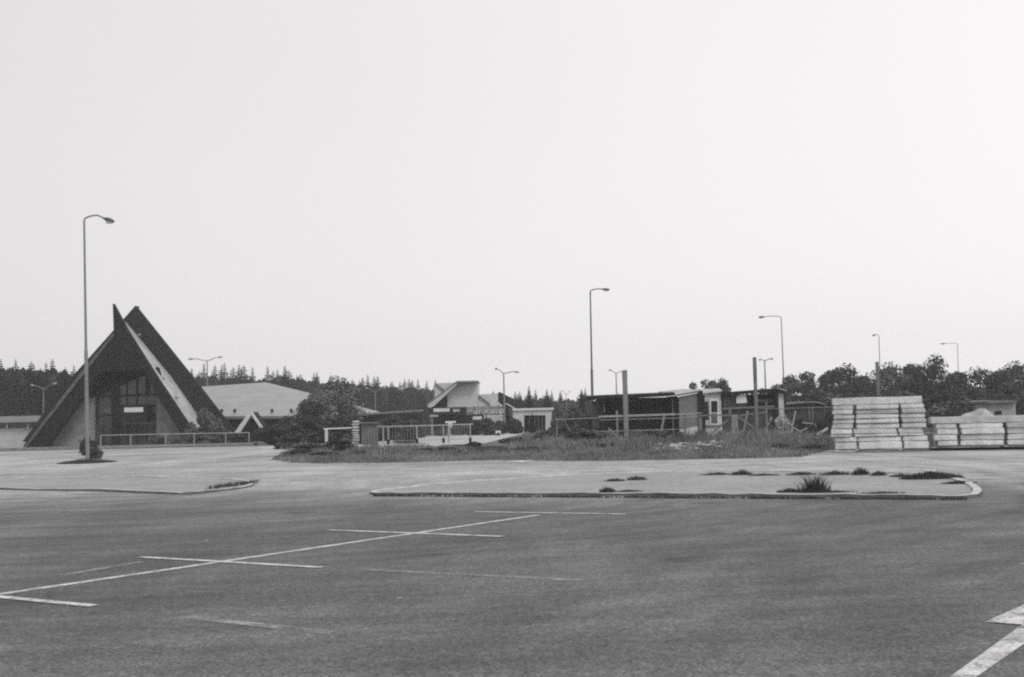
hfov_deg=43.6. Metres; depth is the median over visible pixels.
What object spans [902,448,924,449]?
concrete block
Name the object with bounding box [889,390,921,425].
shrub
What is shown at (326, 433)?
short railing
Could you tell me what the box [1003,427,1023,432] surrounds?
concrete block
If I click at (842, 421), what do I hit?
concrete block
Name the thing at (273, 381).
spruce
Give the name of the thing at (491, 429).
shrub
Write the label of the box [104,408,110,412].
window pane
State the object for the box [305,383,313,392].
spruce
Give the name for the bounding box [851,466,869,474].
weed tuft
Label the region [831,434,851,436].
concrete block
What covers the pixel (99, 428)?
door panel
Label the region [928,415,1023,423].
concrete block
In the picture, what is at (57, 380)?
spruce
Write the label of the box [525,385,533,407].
spruce
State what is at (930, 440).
concrete block
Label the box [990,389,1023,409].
shrub
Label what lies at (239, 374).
spruce
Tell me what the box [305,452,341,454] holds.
shrub
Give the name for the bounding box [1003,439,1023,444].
concrete block
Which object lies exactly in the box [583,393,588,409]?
spruce
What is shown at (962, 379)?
tree
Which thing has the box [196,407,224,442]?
shrub
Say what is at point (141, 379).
pointed building
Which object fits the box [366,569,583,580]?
worn bay line
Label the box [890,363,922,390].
tree
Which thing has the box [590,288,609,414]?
street lamp
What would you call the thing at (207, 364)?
twin lamp
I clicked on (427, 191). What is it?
sky
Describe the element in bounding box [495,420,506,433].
shrub
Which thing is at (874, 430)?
concrete block
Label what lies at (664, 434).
shrub
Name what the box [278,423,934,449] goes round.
meadow grass
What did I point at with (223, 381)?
spruce
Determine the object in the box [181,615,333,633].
worn bay line
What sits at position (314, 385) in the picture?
spruce
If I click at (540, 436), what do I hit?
shrub
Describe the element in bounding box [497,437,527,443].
shrub
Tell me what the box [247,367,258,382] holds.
spruce
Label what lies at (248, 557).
parking bay line
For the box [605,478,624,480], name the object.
ground weeds
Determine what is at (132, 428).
door panel
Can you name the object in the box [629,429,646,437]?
shrub
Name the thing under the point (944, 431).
concrete block
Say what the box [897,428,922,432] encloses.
concrete block
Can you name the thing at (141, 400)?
window pane
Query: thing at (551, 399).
spruce
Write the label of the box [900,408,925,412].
concrete block
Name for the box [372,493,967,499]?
kerb
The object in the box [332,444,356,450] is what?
shrub
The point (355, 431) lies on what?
stone pier
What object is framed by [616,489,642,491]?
ground weeds
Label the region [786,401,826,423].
shed
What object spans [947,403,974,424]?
shrub
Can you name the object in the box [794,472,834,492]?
weed tuft
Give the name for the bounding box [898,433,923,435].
concrete block
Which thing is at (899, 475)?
ground weeds
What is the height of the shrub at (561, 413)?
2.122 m
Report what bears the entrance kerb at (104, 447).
on the ground at (260, 443)
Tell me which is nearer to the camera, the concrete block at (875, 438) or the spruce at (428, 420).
the concrete block at (875, 438)
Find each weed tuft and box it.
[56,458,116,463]
[599,486,615,492]
[730,468,752,474]
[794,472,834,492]
[819,469,849,474]
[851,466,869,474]
[870,471,887,475]
[898,470,966,479]
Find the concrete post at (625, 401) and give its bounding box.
[622,370,628,435]
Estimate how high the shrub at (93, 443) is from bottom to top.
1.049 m
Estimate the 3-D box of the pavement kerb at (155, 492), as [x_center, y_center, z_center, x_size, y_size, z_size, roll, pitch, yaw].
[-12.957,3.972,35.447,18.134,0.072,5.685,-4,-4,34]
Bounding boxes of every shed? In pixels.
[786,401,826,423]
[968,400,1016,427]
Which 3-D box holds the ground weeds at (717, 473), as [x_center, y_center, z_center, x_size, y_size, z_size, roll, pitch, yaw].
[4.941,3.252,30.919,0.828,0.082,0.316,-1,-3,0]
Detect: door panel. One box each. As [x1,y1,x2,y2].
[96,424,103,445]
[104,424,111,445]
[119,424,127,444]
[128,424,136,444]
[138,424,145,444]
[147,424,155,441]
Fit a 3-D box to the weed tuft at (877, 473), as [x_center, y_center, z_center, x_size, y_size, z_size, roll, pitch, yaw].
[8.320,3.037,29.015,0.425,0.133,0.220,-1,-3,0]
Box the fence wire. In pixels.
[761,407,827,408]
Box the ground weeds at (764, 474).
[749,473,776,475]
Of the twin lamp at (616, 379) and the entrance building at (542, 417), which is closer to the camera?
the entrance building at (542, 417)
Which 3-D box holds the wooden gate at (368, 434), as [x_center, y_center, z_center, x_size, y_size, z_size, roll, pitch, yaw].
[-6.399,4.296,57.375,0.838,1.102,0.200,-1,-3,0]
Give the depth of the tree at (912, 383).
107.52 m
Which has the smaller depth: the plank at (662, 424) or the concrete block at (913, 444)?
the concrete block at (913, 444)
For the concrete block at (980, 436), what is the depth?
44.09 m
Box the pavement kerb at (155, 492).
[0,475,254,494]
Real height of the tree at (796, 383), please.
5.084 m
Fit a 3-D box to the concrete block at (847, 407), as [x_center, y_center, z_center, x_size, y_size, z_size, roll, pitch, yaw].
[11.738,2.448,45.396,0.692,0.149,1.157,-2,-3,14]
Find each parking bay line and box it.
[0,515,536,594]
[0,595,98,605]
[2,508,107,517]
[141,556,324,567]
[331,529,500,536]
[476,511,612,513]
[538,501,608,514]
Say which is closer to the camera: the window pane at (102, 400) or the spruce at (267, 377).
the window pane at (102, 400)
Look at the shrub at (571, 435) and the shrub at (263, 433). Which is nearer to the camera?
the shrub at (571, 435)
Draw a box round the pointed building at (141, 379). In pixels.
[23,304,235,446]
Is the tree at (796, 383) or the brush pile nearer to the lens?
the brush pile
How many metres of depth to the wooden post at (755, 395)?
53.88 m
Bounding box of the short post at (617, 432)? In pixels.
[616,411,618,436]
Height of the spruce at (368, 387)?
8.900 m
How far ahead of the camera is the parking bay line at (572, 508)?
21.63 m
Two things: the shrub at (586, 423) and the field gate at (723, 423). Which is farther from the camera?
the shrub at (586, 423)
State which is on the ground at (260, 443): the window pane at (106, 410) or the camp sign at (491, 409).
the camp sign at (491, 409)
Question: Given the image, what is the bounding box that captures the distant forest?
[2,367,1022,417]
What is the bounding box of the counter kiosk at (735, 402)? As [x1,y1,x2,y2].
[712,387,786,433]
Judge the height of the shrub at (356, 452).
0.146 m
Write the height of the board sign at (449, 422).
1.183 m
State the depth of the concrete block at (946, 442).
44.31 m
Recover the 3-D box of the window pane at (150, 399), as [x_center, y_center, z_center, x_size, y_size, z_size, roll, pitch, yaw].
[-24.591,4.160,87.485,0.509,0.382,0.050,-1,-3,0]
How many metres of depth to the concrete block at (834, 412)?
44.77 m
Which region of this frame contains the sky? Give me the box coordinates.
[0,0,1023,401]
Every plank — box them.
[660,415,664,431]
[743,411,748,430]
[791,411,795,432]
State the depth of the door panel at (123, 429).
87.24 m
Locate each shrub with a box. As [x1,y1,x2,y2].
[78,438,101,455]
[89,447,103,458]
[145,433,166,444]
[170,437,190,443]
[182,422,198,443]
[190,431,223,443]
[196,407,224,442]
[220,422,231,442]
[226,433,252,442]
[254,425,278,444]
[268,418,310,443]
[273,443,293,448]
[285,448,310,454]
[292,444,321,448]
[303,423,333,444]
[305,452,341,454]
[322,440,351,448]
[323,414,361,443]
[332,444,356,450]
[348,451,364,453]
[374,420,390,441]
[379,414,419,442]
[418,448,435,450]
[434,429,447,435]
[437,447,456,449]
[450,425,468,434]
[464,441,481,446]
[466,421,491,434]
[478,424,503,434]
[480,418,495,424]
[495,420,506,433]
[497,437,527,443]
[505,418,524,433]
[528,434,555,440]
[537,429,558,437]
[548,407,569,433]
[555,432,583,439]
[565,407,589,432]
[576,414,598,431]
[576,428,591,439]
[586,429,611,440]
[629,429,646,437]
[650,430,668,437]
[671,431,686,438]
[696,431,709,436]
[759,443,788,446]
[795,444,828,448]
[816,418,831,435]
[817,393,865,427]
[840,389,899,423]
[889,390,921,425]
[896,391,955,427]
[919,403,957,429]
[931,395,973,410]
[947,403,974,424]
[956,390,992,407]
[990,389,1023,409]
[1016,403,1023,414]
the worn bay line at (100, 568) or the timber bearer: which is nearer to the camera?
the worn bay line at (100, 568)
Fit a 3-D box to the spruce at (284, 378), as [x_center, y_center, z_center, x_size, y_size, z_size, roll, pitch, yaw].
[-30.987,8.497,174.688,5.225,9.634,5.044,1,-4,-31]
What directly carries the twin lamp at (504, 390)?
on the ground at (260, 443)
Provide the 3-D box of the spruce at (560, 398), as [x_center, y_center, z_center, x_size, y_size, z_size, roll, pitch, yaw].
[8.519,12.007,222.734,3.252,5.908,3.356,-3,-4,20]
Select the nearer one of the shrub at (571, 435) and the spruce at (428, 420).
the shrub at (571, 435)
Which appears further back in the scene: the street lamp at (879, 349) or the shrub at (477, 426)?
the street lamp at (879, 349)
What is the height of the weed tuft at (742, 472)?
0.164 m
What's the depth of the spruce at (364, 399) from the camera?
192.85 m
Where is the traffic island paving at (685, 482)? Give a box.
[382,472,972,494]
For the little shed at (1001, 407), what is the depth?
65.87 m
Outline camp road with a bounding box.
[375,433,523,445]
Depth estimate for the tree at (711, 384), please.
105.00 m
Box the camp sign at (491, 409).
[467,403,503,421]
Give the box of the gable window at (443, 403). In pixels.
[433,396,446,407]
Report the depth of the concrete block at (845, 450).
44.95 m
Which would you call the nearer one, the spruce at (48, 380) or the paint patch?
the paint patch
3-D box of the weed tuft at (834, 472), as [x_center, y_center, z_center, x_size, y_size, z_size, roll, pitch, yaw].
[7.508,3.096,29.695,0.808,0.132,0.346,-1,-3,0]
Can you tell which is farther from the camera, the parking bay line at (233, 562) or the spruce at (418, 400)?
the spruce at (418, 400)
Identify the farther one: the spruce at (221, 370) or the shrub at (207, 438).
the spruce at (221, 370)
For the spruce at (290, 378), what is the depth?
212.60 m
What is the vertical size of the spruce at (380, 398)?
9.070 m
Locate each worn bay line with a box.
[59,561,144,574]
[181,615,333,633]
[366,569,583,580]
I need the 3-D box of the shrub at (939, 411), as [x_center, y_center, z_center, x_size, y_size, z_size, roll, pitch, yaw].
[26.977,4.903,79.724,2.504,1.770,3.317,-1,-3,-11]
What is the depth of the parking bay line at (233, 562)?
14.40 m
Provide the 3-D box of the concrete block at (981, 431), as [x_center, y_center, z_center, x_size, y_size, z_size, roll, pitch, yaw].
[16.331,3.211,44.588,1.424,0.200,1.233,-2,-3,14]
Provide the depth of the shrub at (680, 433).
59.71 m
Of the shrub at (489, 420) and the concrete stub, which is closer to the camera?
the concrete stub
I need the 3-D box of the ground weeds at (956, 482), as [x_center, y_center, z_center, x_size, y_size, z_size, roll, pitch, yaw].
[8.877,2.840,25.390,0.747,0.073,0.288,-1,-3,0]
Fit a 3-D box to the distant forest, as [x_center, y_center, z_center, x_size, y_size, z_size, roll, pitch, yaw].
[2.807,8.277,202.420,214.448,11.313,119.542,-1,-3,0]
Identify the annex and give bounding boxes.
[0,416,40,447]
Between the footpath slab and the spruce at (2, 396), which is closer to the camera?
the footpath slab
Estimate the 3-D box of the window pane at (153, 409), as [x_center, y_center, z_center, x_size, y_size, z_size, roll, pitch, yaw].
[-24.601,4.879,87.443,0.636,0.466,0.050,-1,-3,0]
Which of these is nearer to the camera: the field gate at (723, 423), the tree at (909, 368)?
the field gate at (723, 423)
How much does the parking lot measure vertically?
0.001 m
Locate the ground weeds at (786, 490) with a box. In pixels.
[777,487,796,492]
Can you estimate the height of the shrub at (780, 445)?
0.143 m
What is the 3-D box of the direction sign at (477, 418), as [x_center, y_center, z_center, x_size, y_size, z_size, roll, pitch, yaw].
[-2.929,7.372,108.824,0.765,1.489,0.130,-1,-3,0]
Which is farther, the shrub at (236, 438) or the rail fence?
the shrub at (236, 438)
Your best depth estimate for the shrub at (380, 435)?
85.42 m
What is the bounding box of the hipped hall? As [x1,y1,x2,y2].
[202,382,337,440]
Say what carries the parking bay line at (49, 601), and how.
on the parking lot
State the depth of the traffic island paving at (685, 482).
27.32 m
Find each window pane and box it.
[99,397,110,403]
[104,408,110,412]
[120,383,125,393]
[120,396,125,404]
[127,380,135,393]
[128,396,135,404]
[138,380,145,393]
[138,396,146,404]
[148,396,155,401]
[149,386,155,393]
[151,406,155,412]
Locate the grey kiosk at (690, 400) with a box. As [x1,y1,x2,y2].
[659,389,703,434]
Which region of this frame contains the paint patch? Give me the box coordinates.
[505,460,533,461]
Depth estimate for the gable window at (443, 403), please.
115.75 m
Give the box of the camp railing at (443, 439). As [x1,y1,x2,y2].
[378,424,472,443]
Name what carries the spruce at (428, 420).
on the ground at (260, 443)
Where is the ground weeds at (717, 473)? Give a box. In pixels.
[700,472,728,474]
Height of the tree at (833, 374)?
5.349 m
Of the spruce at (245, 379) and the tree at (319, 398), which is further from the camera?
the spruce at (245, 379)
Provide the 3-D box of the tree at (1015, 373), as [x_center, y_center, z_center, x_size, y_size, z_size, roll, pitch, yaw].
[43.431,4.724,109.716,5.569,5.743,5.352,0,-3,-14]
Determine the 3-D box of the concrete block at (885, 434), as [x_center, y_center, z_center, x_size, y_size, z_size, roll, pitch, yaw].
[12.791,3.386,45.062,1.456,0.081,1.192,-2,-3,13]
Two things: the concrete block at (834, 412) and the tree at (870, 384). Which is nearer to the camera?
the concrete block at (834, 412)
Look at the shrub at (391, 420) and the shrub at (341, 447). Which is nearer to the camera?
the shrub at (341, 447)
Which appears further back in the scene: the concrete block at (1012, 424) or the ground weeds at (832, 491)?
the concrete block at (1012, 424)
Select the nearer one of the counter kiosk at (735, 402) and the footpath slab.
the footpath slab
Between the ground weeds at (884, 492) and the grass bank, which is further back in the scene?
the grass bank
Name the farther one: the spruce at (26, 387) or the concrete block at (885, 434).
the spruce at (26, 387)
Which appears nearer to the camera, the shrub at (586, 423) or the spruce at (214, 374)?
the shrub at (586, 423)
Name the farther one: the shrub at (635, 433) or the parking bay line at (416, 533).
the shrub at (635, 433)
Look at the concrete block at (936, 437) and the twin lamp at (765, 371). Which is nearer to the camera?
the concrete block at (936, 437)
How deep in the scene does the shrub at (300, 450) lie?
55.57 m
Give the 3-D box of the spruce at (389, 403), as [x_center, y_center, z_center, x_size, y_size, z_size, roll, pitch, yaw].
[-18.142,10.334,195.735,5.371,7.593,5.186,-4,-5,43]
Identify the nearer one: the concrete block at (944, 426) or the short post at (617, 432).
the concrete block at (944, 426)
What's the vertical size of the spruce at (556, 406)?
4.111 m
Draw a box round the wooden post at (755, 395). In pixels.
[753,357,758,436]
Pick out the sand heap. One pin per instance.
(981, 412)
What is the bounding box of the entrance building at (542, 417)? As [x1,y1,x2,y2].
[512,408,553,432]
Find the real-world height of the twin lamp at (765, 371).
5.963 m
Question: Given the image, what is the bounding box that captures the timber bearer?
[935,446,1023,450]
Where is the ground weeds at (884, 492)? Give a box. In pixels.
[856,491,905,493]
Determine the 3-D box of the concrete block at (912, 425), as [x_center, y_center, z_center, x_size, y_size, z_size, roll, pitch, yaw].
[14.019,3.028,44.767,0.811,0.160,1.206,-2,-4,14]
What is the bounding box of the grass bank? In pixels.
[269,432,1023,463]
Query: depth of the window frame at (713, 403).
71.49 m
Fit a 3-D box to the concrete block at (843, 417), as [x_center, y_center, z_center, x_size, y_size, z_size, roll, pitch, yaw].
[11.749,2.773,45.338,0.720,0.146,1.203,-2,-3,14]
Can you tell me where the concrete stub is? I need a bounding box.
[731,415,737,435]
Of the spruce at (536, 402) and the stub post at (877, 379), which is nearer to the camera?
the stub post at (877, 379)
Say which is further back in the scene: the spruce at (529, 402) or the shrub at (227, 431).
the spruce at (529, 402)
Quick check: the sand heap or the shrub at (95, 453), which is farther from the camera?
the sand heap
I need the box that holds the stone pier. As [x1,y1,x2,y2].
[351,421,382,447]
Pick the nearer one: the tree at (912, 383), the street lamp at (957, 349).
the tree at (912, 383)
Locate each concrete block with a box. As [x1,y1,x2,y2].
[831,429,851,433]
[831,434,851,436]
[832,396,921,404]
[832,410,852,414]
[832,424,852,428]
[833,405,852,409]
[833,415,853,418]
[833,419,853,423]
[835,436,856,441]
[835,442,856,449]
[835,450,855,451]
[852,428,896,433]
[854,433,897,436]
[855,409,897,413]
[855,414,898,418]
[855,418,898,422]
[856,404,898,408]
[856,423,898,428]
[857,436,900,441]
[858,441,901,448]
[858,449,898,450]
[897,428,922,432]
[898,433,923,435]
[899,403,923,407]
[899,413,924,417]
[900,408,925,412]
[900,418,925,421]
[900,422,925,427]
[901,435,927,440]
[902,441,928,448]
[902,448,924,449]
[923,433,933,449]
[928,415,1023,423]
[931,446,955,447]
[932,434,956,440]
[933,424,955,428]
[935,429,957,434]
[935,440,957,445]
[956,446,999,446]
[957,423,1002,427]
[957,434,1003,439]
[958,428,1004,433]
[958,440,1003,444]
[1000,445,1023,446]
[1002,422,1023,427]
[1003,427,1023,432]
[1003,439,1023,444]
[1004,433,1023,438]
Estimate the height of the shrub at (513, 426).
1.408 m
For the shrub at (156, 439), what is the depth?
84.01 m
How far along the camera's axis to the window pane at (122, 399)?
87.46 m
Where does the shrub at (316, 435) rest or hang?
on the ground at (260, 443)
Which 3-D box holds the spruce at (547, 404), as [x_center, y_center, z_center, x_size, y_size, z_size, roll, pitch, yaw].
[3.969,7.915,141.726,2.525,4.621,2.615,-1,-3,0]
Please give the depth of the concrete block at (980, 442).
44.00 m
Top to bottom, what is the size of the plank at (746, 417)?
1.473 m
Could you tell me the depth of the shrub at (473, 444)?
53.56 m
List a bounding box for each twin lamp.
[30,382,56,412]
[188,356,221,385]
[365,387,385,410]
[495,368,518,422]
[609,369,620,393]
[759,358,772,393]
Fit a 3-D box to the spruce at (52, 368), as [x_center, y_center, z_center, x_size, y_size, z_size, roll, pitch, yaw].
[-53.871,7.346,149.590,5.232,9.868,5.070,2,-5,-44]
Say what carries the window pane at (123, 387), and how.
in the pointed building at (141, 379)
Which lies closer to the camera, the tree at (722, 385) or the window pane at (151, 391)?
the window pane at (151, 391)
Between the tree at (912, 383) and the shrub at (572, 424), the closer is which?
the shrub at (572, 424)
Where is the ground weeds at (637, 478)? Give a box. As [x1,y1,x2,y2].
[627,476,647,479]
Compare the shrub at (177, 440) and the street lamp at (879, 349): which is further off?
the street lamp at (879, 349)
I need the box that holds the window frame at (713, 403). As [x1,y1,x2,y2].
[709,399,718,424]
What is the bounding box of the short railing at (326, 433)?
[323,427,351,443]
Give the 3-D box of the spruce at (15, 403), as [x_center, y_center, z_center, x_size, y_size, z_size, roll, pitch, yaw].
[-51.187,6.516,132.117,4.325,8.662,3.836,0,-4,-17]
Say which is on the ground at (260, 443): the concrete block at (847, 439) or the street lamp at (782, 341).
the street lamp at (782, 341)
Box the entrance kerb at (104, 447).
[0,442,257,450]
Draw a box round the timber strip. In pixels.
[855,450,929,452]
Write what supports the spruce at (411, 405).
on the ground at (260, 443)
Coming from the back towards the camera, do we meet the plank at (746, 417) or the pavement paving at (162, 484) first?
the plank at (746, 417)
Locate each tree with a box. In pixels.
[281,399,326,431]
[297,387,338,423]
[321,375,369,421]
[689,379,716,395]
[706,377,731,393]
[772,384,797,401]
[778,374,816,401]
[798,371,836,400]
[800,368,852,400]
[813,363,875,397]
[852,375,881,394]
[861,380,891,395]
[865,361,912,394]
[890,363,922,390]
[890,369,949,396]
[907,352,963,396]
[943,371,974,394]
[957,366,1018,398]
[982,370,1010,390]
[987,360,1023,397]
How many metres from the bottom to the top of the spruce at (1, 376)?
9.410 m
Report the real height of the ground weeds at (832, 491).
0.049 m
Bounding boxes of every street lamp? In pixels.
[83,214,114,458]
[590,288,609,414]
[758,316,783,379]
[872,334,879,369]
[940,343,958,370]
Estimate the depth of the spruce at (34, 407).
131.34 m
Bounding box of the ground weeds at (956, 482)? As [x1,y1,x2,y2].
[940,480,976,483]
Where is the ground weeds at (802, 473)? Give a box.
[786,471,816,474]
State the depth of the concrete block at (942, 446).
44.57 m
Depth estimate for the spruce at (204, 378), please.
215.88 m
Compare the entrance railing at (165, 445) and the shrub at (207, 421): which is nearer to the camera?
the entrance railing at (165, 445)
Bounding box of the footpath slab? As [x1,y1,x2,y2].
[380,443,467,447]
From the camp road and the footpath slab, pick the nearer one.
the footpath slab
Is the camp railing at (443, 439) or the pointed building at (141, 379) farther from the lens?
the pointed building at (141, 379)
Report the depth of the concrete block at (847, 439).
44.80 m
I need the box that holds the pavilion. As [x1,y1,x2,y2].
[351,405,425,437]
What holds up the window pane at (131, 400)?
in the pointed building at (141, 379)
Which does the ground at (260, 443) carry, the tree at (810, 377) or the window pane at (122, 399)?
the tree at (810, 377)
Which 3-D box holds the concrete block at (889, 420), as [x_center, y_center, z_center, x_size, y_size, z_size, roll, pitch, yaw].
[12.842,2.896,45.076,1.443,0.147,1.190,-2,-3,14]
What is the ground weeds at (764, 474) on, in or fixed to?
on the traffic island paving at (685, 482)
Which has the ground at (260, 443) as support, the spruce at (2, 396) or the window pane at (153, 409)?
the spruce at (2, 396)
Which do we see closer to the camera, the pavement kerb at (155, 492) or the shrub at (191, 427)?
the pavement kerb at (155, 492)
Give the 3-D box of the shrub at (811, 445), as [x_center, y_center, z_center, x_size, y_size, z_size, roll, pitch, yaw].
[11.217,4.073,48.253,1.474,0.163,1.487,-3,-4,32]
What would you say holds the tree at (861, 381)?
on the ground at (260, 443)
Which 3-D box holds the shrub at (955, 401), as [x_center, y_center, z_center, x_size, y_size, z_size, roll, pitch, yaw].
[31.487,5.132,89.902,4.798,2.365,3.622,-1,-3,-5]
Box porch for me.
[235,412,266,435]
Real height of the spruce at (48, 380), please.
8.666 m
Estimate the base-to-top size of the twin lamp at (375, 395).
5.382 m
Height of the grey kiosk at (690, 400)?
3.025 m
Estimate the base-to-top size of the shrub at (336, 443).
0.413 m
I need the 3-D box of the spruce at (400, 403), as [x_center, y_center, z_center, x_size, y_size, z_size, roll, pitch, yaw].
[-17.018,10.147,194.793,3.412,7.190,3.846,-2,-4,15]
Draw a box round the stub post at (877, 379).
[875,362,879,394]
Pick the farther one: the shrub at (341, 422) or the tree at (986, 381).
the tree at (986, 381)
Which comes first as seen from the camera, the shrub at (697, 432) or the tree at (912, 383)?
the shrub at (697, 432)
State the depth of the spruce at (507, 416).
117.58 m
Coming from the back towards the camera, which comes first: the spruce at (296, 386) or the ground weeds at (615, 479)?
the spruce at (296, 386)
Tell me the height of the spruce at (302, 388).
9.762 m
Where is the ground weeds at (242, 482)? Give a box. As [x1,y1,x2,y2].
[205,479,259,489]
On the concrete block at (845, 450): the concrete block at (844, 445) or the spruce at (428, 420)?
the concrete block at (844, 445)
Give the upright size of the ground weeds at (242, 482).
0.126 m
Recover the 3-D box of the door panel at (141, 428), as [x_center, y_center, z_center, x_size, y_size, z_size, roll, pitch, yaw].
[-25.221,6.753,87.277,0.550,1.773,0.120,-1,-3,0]
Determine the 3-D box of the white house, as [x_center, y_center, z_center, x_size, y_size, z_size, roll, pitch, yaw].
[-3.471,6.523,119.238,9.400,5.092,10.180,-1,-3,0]
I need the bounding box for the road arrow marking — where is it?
[951,605,1023,676]
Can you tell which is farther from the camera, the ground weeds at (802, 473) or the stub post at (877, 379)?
the stub post at (877, 379)
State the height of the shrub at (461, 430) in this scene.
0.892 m
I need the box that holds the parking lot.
[0,445,1023,676]
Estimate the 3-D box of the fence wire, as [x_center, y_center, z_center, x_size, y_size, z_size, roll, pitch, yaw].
[11.771,2.823,52.078,0.705,0.032,4.605,1,-4,-29]
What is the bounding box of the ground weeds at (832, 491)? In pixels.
[815,490,857,492]
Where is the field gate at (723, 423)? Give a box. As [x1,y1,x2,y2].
[698,402,767,433]
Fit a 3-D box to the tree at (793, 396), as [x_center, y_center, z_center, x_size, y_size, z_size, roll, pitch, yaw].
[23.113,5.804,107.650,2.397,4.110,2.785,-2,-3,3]
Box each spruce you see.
[0,359,5,391]
[0,360,28,415]
[0,368,10,415]
[19,364,44,407]
[22,368,53,415]
[42,363,54,399]
[48,359,57,373]
[50,373,64,399]
[52,367,69,396]
[196,371,205,386]
[201,363,210,385]
[208,377,214,385]
[211,365,219,380]
[218,365,223,384]
[220,363,227,384]
[226,367,239,384]
[234,366,243,383]
[238,365,251,383]
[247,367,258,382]
[264,366,271,382]
[268,371,278,384]
[279,367,291,387]
[287,370,294,387]
[292,375,301,390]
[296,374,305,391]
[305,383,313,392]
[311,374,319,391]
[314,373,320,386]
[353,377,376,410]
[365,376,370,394]
[369,385,379,411]
[372,376,385,411]
[380,381,397,413]
[391,384,407,413]
[402,379,406,390]
[404,378,417,412]
[413,379,421,412]
[419,393,432,435]
[505,408,510,430]
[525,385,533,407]
[527,414,535,433]
[534,389,538,407]
[543,390,553,419]
[550,390,553,403]
[553,400,559,414]
[557,391,563,403]
[577,390,585,411]
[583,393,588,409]
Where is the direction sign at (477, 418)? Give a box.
[473,416,481,420]
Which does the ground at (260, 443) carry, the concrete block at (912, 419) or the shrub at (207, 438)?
the shrub at (207, 438)
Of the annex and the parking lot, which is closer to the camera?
the parking lot
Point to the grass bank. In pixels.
(546, 453)
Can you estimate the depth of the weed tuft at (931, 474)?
27.16 m
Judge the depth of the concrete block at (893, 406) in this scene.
44.49 m
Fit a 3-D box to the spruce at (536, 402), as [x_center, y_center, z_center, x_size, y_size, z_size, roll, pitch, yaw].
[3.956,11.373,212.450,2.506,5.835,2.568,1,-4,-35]
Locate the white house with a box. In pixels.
[426,381,524,433]
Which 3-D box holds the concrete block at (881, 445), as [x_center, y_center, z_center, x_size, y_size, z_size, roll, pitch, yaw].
[12.935,3.739,45.011,1.460,0.257,1.186,-2,-4,14]
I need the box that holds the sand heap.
[957,408,993,430]
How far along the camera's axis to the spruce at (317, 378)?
226.78 m
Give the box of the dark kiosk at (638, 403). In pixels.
[584,392,678,437]
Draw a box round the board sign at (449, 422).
[445,421,455,435]
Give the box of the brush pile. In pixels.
[759,413,831,435]
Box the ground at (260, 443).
[0,428,928,451]
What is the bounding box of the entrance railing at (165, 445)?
[100,432,249,448]
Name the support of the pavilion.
on the camp road
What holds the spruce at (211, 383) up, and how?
on the ground at (260, 443)
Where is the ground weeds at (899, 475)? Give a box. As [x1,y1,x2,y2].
[889,473,906,476]
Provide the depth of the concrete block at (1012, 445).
44.49 m
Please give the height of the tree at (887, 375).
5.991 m
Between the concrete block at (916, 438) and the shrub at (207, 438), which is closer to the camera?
the concrete block at (916, 438)
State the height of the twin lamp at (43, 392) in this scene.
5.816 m
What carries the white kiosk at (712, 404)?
on the ground at (260, 443)
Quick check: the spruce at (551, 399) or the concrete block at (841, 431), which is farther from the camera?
the spruce at (551, 399)
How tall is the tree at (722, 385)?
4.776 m
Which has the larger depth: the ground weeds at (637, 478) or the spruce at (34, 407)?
the spruce at (34, 407)
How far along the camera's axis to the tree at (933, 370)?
107.44 m
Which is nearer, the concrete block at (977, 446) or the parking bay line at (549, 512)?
the parking bay line at (549, 512)
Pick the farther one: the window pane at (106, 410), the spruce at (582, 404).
the spruce at (582, 404)
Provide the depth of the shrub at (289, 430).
81.03 m
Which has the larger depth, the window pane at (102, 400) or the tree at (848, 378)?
the tree at (848, 378)
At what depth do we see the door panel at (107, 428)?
87.22 m
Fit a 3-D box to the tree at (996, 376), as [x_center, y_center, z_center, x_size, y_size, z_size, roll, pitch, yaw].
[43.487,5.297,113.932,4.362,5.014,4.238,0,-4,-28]
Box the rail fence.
[555,412,701,433]
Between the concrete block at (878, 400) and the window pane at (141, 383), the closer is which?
the concrete block at (878, 400)
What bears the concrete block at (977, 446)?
on the timber bearer
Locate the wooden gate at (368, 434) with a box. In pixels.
[360,422,377,445]
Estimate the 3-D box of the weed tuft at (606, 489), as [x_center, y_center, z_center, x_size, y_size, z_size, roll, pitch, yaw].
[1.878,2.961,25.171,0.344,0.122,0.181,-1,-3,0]
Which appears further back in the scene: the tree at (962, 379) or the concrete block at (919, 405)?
the tree at (962, 379)
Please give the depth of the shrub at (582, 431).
63.54 m
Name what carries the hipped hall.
on the ground at (260, 443)
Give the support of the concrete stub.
on the grass bank
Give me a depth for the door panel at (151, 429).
87.24 m
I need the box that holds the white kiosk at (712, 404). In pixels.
[700,388,721,434]
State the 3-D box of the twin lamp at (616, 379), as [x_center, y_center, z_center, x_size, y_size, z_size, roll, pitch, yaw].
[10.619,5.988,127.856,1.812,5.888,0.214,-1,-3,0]
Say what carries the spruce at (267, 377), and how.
on the ground at (260, 443)
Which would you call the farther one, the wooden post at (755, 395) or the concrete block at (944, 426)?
the wooden post at (755, 395)
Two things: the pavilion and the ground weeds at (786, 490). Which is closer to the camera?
the ground weeds at (786, 490)
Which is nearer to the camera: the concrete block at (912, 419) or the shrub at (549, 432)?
the concrete block at (912, 419)
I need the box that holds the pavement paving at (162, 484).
[0,477,242,491]

